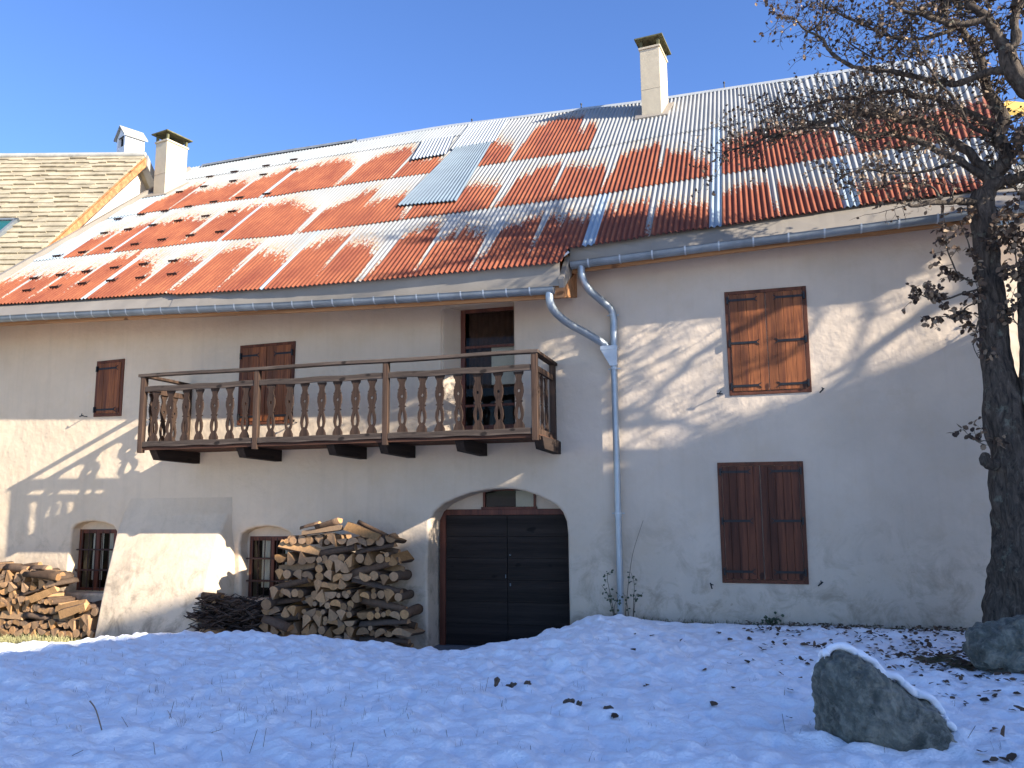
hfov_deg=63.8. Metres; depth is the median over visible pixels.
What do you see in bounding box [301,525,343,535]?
firewood log
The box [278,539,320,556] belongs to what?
firewood log
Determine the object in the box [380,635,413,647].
firewood log
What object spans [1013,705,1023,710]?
fallen leaf
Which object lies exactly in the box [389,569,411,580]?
firewood log
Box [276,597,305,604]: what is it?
firewood log
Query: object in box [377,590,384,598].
firewood log
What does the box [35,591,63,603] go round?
firewood log
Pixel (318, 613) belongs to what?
firewood log
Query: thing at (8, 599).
firewood log
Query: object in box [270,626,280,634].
firewood log
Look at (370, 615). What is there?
firewood log
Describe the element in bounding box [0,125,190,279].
neighbour house
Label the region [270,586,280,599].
firewood log
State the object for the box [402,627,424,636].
firewood log
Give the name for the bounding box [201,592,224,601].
firewood log
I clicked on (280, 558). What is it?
firewood log
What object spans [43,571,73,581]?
firewood log
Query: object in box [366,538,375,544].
firewood log
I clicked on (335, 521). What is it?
firewood log
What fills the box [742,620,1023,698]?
leaf litter
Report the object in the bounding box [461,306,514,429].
balcony door
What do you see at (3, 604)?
firewood log
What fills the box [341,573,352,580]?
firewood log
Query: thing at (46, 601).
firewood log
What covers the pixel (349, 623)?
firewood log
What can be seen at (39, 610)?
firewood log
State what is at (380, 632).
firewood log
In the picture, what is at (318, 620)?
firewood log
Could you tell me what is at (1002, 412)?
old fruit tree
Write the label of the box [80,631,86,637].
firewood log
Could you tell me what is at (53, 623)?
firewood log
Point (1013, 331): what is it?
back house
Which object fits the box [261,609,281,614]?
firewood log
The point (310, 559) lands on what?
firewood log
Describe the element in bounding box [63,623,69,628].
firewood log
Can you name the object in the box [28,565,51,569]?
firewood log
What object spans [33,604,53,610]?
firewood log
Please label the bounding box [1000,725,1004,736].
fallen leaf
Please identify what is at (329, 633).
firewood log
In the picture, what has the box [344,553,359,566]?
firewood log
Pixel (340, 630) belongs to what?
firewood log
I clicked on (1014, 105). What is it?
chalet
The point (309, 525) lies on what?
firewood log
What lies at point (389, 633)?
firewood log
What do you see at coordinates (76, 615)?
firewood log
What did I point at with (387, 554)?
firewood log
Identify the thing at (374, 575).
firewood log
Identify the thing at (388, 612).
firewood log
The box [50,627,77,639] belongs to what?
firewood log
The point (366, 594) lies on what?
firewood log
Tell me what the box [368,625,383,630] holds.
firewood log
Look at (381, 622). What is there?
firewood log
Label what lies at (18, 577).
firewood log
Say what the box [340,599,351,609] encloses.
firewood log
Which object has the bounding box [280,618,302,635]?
firewood log
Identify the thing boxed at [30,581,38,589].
firewood log
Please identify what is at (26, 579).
firewood log
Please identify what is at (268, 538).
window
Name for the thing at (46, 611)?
firewood log
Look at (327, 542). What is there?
firewood log
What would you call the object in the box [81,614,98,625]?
firewood log
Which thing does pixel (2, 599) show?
firewood log
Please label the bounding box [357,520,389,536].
firewood log
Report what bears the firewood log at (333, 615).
on the firewood log at (335, 622)
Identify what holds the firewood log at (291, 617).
on the firewood log at (265, 627)
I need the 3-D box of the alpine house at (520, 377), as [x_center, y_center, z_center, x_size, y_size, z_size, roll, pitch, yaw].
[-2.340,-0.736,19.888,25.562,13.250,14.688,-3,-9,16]
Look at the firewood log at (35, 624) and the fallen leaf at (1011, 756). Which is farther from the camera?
the firewood log at (35, 624)
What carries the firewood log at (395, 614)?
on the firewood log at (381, 622)
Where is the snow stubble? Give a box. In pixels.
[5,632,1000,767]
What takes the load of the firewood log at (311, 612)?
on the firewood log at (307, 619)
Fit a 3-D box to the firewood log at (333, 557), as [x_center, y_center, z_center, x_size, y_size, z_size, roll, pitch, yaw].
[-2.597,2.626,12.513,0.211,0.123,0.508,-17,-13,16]
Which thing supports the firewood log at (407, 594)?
on the firewood log at (395, 614)
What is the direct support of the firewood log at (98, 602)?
on the firewood log at (76, 615)
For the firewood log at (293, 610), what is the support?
on the firewood log at (291, 617)
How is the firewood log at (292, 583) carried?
on the firewood log at (287, 592)
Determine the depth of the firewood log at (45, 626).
13.56 m
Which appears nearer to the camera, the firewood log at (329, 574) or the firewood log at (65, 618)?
the firewood log at (329, 574)
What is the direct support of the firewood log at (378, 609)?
on the firewood log at (377, 615)
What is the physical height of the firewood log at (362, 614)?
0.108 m
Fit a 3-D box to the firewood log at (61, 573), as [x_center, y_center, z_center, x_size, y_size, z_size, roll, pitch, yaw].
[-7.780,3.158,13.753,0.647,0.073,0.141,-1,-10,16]
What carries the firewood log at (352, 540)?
on the firewood log at (336, 550)
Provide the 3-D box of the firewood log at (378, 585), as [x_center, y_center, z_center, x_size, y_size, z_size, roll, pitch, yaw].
[-1.975,2.955,12.084,0.785,0.082,0.157,10,-4,16]
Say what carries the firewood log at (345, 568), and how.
on the firewood log at (347, 576)
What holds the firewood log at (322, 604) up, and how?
on the firewood log at (318, 613)
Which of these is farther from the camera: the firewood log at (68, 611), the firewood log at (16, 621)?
the firewood log at (16, 621)
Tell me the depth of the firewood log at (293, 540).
12.49 m
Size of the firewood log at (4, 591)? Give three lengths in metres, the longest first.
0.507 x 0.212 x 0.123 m
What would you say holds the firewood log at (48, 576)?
on the firewood log at (52, 583)
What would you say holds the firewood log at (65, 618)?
on the firewood log at (53, 623)
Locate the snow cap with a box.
[811,642,956,731]
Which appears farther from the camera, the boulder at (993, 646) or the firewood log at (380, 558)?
the firewood log at (380, 558)
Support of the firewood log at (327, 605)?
on the firewood log at (333, 615)
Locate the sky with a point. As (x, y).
(232, 78)
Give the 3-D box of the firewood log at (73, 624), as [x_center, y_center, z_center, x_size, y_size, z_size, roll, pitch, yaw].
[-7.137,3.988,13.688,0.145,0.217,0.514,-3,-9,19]
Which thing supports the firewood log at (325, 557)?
on the firewood log at (330, 564)
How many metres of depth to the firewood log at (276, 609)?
12.40 m
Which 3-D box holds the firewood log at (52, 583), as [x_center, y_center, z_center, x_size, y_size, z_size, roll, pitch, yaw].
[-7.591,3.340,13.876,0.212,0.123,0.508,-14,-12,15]
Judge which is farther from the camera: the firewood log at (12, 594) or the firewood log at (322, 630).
the firewood log at (12, 594)
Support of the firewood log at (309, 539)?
on the firewood log at (307, 549)
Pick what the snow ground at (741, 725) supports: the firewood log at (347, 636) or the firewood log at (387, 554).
the firewood log at (347, 636)
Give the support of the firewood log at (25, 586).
on the firewood log at (29, 592)
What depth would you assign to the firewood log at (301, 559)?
12.40 m
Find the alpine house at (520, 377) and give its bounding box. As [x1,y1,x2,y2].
[0,33,1023,649]
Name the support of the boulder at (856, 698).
on the snow ground at (741, 725)
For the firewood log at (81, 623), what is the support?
on the firewood log at (77, 632)
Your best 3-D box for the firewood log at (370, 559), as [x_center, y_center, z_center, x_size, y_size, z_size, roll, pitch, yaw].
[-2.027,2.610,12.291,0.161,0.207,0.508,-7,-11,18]
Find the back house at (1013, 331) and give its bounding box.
[998,165,1023,376]
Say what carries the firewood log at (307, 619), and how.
on the firewood log at (306, 629)
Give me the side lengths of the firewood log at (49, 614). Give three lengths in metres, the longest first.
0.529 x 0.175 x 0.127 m
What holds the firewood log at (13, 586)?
on the firewood log at (12, 594)
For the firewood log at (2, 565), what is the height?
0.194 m
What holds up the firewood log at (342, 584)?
on the firewood log
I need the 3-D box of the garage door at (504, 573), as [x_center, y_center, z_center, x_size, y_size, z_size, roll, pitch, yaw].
[-0.053,3.000,12.729,2.241,2.103,0.110,-3,-9,16]
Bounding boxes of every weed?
[602,569,622,615]
[625,572,642,616]
[754,612,783,625]
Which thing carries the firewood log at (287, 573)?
on the firewood log at (292, 583)
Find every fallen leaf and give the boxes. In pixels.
[611,713,618,717]
[710,701,717,705]
[979,697,989,700]
[982,756,998,762]
[998,752,1016,761]
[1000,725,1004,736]
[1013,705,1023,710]
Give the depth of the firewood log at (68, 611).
13.33 m
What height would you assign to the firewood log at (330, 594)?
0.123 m
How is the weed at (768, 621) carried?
on the snow ground at (741, 725)
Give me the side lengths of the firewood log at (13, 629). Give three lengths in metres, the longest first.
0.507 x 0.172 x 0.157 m
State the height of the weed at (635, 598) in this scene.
0.715 m
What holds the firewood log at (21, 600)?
on the firewood log at (24, 608)
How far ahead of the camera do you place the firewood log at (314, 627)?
12.19 m
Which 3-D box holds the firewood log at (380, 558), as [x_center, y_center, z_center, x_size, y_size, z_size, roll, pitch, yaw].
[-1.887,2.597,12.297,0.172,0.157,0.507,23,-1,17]
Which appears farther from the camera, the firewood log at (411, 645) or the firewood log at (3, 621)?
the firewood log at (3, 621)
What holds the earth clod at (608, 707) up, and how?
on the snow ground at (741, 725)
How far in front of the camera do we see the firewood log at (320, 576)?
12.30 m
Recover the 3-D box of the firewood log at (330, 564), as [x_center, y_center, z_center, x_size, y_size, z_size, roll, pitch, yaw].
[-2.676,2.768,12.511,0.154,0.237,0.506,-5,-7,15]
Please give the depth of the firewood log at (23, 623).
13.76 m
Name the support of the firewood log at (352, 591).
on the firewood log at (346, 595)
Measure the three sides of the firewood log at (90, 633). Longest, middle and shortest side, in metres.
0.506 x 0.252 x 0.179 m
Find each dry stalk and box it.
[89,701,101,729]
[625,522,642,615]
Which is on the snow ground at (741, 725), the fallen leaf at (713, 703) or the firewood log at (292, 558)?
the fallen leaf at (713, 703)
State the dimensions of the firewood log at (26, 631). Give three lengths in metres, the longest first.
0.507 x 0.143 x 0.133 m
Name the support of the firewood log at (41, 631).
on the snow ground at (741, 725)
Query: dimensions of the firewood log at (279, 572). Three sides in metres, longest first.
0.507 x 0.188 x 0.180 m
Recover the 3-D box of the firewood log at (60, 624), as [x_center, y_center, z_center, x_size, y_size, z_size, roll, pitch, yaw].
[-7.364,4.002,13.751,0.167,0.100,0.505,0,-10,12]
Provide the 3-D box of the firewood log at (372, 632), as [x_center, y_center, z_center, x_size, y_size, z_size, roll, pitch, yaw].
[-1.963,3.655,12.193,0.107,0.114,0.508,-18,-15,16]
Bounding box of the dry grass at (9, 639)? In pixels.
[0,632,83,643]
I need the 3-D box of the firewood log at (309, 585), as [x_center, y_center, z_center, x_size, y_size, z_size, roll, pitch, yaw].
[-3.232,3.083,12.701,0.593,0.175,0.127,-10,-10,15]
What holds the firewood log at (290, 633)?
on the snow ground at (741, 725)
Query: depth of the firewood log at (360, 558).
12.15 m
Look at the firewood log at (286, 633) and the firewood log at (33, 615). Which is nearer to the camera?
the firewood log at (286, 633)
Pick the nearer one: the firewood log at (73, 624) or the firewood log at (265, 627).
the firewood log at (265, 627)
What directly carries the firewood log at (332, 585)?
on the firewood log at (330, 594)
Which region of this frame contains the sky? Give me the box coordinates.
[0,0,1023,170]
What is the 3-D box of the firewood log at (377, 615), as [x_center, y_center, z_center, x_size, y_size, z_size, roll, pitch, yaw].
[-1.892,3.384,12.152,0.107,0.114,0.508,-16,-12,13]
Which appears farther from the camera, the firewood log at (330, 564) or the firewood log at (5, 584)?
the firewood log at (5, 584)
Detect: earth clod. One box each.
[494,677,499,686]
[506,682,516,687]
[563,698,574,703]
[603,705,613,708]
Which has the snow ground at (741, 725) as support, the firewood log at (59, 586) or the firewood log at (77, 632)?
the firewood log at (77, 632)
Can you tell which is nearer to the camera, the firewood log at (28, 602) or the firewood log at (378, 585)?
the firewood log at (378, 585)
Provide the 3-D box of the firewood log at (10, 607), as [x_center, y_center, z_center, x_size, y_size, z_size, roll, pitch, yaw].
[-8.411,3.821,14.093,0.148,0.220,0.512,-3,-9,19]
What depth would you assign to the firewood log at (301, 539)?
12.46 m
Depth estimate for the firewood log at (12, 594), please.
13.89 m
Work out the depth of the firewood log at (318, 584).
12.27 m
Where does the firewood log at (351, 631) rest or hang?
on the firewood log at (347, 636)
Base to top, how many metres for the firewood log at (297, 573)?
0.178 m
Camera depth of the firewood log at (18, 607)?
13.83 m
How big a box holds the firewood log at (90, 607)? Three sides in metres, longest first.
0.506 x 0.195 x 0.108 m
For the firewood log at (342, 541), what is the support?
on the firewood log at (336, 550)
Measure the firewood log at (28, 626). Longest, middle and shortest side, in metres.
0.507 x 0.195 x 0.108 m
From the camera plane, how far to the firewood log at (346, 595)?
12.11 m
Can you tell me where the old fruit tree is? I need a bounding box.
[682,0,1023,622]
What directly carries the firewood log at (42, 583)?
on the firewood log at (29, 592)
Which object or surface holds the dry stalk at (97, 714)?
on the snow ground at (741, 725)
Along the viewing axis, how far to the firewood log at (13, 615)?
13.84 m
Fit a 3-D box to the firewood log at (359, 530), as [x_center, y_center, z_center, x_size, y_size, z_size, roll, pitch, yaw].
[-2.212,2.200,12.168,0.570,0.127,0.175,17,37,18]
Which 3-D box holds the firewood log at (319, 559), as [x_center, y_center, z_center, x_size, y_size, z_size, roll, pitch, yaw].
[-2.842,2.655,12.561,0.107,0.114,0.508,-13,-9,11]
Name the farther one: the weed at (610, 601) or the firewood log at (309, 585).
the firewood log at (309, 585)
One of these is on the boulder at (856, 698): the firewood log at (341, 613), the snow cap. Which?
the snow cap
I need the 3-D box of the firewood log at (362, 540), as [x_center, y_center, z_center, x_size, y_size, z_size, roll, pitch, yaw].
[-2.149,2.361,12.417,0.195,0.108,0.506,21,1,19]
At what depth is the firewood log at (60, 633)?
13.45 m
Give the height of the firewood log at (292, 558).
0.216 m
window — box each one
[75,521,116,591]
[246,526,292,597]
[481,489,536,508]
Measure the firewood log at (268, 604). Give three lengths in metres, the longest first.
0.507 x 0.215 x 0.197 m
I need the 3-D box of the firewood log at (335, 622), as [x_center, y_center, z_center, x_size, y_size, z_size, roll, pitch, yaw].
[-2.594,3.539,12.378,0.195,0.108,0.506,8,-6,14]
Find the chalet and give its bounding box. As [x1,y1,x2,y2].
[997,101,1023,225]
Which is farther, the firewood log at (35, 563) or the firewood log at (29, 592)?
the firewood log at (35, 563)
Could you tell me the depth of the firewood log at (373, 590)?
12.04 m
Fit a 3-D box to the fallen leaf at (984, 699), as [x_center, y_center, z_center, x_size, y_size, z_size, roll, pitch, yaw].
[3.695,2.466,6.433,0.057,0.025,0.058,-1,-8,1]
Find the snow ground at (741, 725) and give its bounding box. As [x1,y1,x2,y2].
[0,614,1023,767]
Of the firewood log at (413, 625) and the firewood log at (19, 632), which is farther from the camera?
the firewood log at (19, 632)
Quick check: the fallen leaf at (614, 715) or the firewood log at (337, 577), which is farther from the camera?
the firewood log at (337, 577)
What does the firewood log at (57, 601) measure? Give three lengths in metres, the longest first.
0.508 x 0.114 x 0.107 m
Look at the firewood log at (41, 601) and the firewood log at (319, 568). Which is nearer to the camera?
the firewood log at (319, 568)
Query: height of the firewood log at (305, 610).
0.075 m
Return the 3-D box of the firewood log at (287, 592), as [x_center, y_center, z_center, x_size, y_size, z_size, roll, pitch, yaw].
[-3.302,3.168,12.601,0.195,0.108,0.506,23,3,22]
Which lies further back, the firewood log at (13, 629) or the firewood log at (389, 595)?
the firewood log at (13, 629)
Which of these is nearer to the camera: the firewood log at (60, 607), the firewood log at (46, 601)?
the firewood log at (60, 607)
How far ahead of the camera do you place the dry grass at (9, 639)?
11.72 m
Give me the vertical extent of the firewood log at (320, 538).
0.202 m
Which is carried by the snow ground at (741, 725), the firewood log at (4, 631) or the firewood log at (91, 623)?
the firewood log at (4, 631)
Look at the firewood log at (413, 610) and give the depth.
11.97 m
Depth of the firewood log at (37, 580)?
13.87 m
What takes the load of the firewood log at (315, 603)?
on the firewood log at (311, 612)
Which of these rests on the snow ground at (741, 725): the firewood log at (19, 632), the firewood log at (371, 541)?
the firewood log at (19, 632)
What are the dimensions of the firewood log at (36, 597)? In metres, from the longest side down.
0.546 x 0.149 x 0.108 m
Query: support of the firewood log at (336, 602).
on the firewood log at (344, 605)
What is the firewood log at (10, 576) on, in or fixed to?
on the firewood log at (5, 584)
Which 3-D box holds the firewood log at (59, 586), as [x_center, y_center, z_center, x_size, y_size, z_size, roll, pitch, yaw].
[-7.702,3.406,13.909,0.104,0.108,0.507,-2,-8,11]
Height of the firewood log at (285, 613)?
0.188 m
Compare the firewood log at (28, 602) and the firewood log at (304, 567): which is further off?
the firewood log at (28, 602)
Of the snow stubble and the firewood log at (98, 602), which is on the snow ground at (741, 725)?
the snow stubble
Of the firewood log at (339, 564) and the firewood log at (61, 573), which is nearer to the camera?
the firewood log at (339, 564)
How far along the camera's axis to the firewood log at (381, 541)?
12.10 m
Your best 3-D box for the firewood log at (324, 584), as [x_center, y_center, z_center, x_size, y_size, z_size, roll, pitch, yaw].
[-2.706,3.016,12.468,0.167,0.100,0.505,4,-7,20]
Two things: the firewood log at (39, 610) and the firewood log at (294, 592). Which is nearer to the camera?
the firewood log at (294, 592)
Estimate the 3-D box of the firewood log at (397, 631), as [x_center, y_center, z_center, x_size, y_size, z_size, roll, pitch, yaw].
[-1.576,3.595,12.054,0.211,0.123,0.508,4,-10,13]
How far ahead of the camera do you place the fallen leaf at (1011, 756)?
4.91 m
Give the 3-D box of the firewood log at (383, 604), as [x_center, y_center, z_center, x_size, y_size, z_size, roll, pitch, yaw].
[-1.896,3.229,12.046,0.785,0.134,0.136,9,-5,18]
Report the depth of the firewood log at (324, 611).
12.17 m
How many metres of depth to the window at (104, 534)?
14.63 m
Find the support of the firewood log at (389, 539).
on the firewood log at (370, 549)
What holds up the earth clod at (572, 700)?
on the snow ground at (741, 725)
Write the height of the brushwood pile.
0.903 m
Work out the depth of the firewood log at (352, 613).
12.17 m
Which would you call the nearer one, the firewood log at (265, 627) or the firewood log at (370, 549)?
the firewood log at (370, 549)
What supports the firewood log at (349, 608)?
on the firewood log at (352, 613)
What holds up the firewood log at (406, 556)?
on the firewood log at (368, 569)
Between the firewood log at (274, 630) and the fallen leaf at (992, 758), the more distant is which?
the firewood log at (274, 630)
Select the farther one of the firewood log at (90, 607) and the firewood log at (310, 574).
the firewood log at (90, 607)
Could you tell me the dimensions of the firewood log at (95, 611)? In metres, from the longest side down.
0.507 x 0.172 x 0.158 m
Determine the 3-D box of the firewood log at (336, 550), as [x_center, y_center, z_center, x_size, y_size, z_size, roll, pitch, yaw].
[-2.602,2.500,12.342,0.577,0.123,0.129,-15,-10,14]
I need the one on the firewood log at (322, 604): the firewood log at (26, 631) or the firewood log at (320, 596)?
the firewood log at (320, 596)
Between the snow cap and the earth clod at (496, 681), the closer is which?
the snow cap
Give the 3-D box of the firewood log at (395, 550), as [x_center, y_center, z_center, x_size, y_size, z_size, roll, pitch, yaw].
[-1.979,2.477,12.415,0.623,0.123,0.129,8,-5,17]
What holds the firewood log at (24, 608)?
on the firewood log at (33, 615)
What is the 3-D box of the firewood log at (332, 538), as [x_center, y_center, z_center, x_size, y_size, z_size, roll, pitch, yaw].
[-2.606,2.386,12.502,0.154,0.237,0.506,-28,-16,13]
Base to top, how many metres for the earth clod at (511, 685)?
0.082 m
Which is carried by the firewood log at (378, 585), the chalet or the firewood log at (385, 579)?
the firewood log at (385, 579)
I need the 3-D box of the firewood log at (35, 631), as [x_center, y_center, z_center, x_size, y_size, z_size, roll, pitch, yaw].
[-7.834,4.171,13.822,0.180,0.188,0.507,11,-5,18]
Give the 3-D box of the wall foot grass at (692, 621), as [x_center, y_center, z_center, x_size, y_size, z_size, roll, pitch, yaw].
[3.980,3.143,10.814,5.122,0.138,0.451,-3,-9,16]
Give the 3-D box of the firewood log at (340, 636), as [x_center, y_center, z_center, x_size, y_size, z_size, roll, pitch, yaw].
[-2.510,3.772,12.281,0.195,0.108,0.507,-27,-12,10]
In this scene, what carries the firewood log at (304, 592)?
on the firewood log at (309, 600)
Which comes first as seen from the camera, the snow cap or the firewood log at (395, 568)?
the snow cap
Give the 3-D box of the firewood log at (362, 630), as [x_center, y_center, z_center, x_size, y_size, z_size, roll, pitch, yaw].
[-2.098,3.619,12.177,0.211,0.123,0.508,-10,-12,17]
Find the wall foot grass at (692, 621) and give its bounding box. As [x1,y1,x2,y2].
[638,616,966,631]
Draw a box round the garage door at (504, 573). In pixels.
[440,509,569,645]
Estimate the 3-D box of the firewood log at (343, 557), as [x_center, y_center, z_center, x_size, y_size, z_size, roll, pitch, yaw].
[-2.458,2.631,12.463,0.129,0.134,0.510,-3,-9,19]
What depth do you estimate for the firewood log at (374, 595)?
11.98 m
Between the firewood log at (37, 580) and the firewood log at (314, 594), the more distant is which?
the firewood log at (37, 580)
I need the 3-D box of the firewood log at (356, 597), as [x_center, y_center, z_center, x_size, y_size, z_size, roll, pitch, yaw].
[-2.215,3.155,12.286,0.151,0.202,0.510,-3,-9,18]
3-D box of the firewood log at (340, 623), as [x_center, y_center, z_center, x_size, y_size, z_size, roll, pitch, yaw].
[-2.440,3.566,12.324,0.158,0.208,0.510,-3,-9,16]
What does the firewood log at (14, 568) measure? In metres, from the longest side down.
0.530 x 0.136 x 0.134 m
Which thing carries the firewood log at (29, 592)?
on the firewood log
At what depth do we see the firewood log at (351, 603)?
12.13 m
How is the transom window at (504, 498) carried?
in the alpine house at (520, 377)
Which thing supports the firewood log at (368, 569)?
on the firewood log
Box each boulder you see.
[811,649,957,751]
[962,615,1023,673]
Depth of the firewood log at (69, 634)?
13.46 m
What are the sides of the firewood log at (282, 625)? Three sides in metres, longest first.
0.488 x 0.203 x 0.106 m
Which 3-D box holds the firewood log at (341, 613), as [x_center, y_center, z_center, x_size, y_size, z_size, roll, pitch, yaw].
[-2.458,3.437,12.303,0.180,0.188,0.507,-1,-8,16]
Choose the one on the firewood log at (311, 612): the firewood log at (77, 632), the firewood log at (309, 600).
the firewood log at (309, 600)
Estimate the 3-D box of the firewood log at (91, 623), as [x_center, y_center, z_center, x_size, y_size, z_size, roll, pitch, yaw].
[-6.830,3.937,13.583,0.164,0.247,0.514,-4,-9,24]
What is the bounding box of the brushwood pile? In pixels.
[184,592,276,632]
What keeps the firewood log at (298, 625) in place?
on the firewood log at (290, 633)
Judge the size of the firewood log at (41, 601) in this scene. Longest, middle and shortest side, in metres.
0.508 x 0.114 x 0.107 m
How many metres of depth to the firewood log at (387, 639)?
11.88 m
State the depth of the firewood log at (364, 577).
12.05 m
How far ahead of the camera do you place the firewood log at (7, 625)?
13.80 m
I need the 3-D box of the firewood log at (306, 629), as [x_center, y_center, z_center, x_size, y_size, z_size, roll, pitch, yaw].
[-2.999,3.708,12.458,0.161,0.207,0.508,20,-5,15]
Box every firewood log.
[0,563,21,573]
[0,581,8,587]
[0,587,8,594]
[0,597,7,602]
[0,602,6,607]
[0,611,25,619]
[0,619,10,624]
[0,628,13,635]
[4,564,29,571]
[5,570,17,581]
[5,621,16,628]
[6,597,14,605]
[6,602,15,613]
[8,582,20,591]
[9,590,40,597]
[9,625,22,633]
[12,618,29,625]
[13,628,25,636]
[14,572,22,581]
[14,603,23,613]
[17,596,26,605]
[18,587,45,596]
[20,569,31,581]
[20,619,38,625]
[21,580,30,591]
[22,562,42,565]
[22,571,60,580]
[22,604,30,611]
[23,612,52,620]
[23,622,31,629]
[23,628,29,634]
[25,596,36,607]
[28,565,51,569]
[28,586,58,602]
[29,629,45,637]
[30,568,60,581]
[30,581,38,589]
[31,570,65,575]
[32,620,40,628]
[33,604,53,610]
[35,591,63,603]
[37,605,57,613]
[37,612,58,615]
[38,596,62,603]
[38,628,50,634]
[39,580,46,590]
[40,622,49,628]
[42,607,55,613]
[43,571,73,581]
[43,583,68,588]
[44,596,71,604]
[45,577,78,587]
[48,619,61,628]
[49,597,76,604]
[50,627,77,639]
[53,614,80,621]
[55,599,89,611]
[57,622,65,626]
[58,602,87,618]
[58,630,69,637]
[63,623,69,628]
[66,630,86,639]
[68,619,78,631]
[73,629,82,637]
[74,609,91,617]
[78,600,101,613]
[78,619,84,630]
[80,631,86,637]
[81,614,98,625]
[82,617,97,631]
[84,604,100,611]
[86,630,95,637]
[91,606,100,615]
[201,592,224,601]
[259,622,270,632]
[261,596,288,610]
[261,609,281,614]
[261,615,293,631]
[269,602,294,614]
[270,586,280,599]
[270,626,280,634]
[271,612,300,621]
[274,577,311,588]
[275,554,286,562]
[275,569,297,579]
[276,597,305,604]
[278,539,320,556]
[278,629,300,636]
[279,562,316,571]
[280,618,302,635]
[281,587,298,597]
[281,601,302,617]
[283,569,295,578]
[285,578,315,587]
[287,552,299,565]
[287,603,311,615]
[289,537,298,544]
[289,619,303,633]
[291,587,306,596]
[293,569,303,579]
[298,534,318,543]
[298,546,315,564]
[298,587,315,597]
[300,521,320,529]
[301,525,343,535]
[301,622,315,634]
[302,570,316,579]
[302,607,320,613]
[302,614,314,628]
[304,607,324,616]
[305,534,319,544]
[305,556,317,563]
[305,597,323,606]
[309,623,318,633]
[311,590,318,599]
[312,601,319,605]
[313,614,332,626]
[314,518,342,528]
[314,579,330,593]
[315,533,336,546]
[315,563,326,572]
[315,570,327,580]
[315,588,341,602]
[315,606,334,616]
[316,556,322,562]
[318,624,334,634]
[319,594,342,606]
[320,544,356,555]
[321,580,332,587]
[321,608,328,614]
[322,553,341,562]
[324,539,331,544]
[324,560,334,569]
[324,570,341,580]
[324,590,345,598]
[324,598,342,608]
[324,625,342,637]
[326,619,337,624]
[327,533,351,546]
[327,581,338,589]
[328,551,353,561]
[328,606,339,620]
[330,597,350,606]
[332,572,349,581]
[333,624,347,634]
[333,634,343,638]
[334,560,343,572]
[336,609,356,620]
[337,538,360,544]
[337,616,357,628]
[338,552,354,561]
[338,578,361,588]
[340,562,361,572]
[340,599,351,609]
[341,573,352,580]
[343,522,380,540]
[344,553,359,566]
[344,593,354,598]
[344,618,367,626]
[344,632,362,640]
[346,536,363,545]
[346,586,365,594]
[346,606,365,617]
[346,624,360,637]
[347,600,364,607]
[347,605,365,610]
[350,557,400,577]
[351,578,402,592]
[351,588,372,602]
[355,543,396,554]
[356,551,379,562]
[356,626,369,634]
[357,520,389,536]
[357,607,374,618]
[358,537,373,546]
[359,562,404,571]
[359,572,380,581]
[359,619,410,626]
[359,636,410,643]
[360,590,371,598]
[361,544,400,553]
[361,597,407,611]
[364,552,382,565]
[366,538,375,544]
[366,610,375,619]
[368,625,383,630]
[369,570,389,579]
[369,625,389,635]
[371,585,389,592]
[371,592,377,598]
[374,609,386,618]
[374,616,417,629]
[374,626,395,637]
[375,607,384,611]
[376,533,398,545]
[376,554,384,562]
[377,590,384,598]
[380,572,398,584]
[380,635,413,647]
[384,551,394,556]
[384,588,406,602]
[384,627,397,636]
[385,535,406,543]
[385,609,392,615]
[389,550,413,565]
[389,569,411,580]
[389,611,412,619]
[392,626,408,635]
[394,590,413,601]
[400,604,422,618]
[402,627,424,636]
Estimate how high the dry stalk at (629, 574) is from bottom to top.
1.424 m

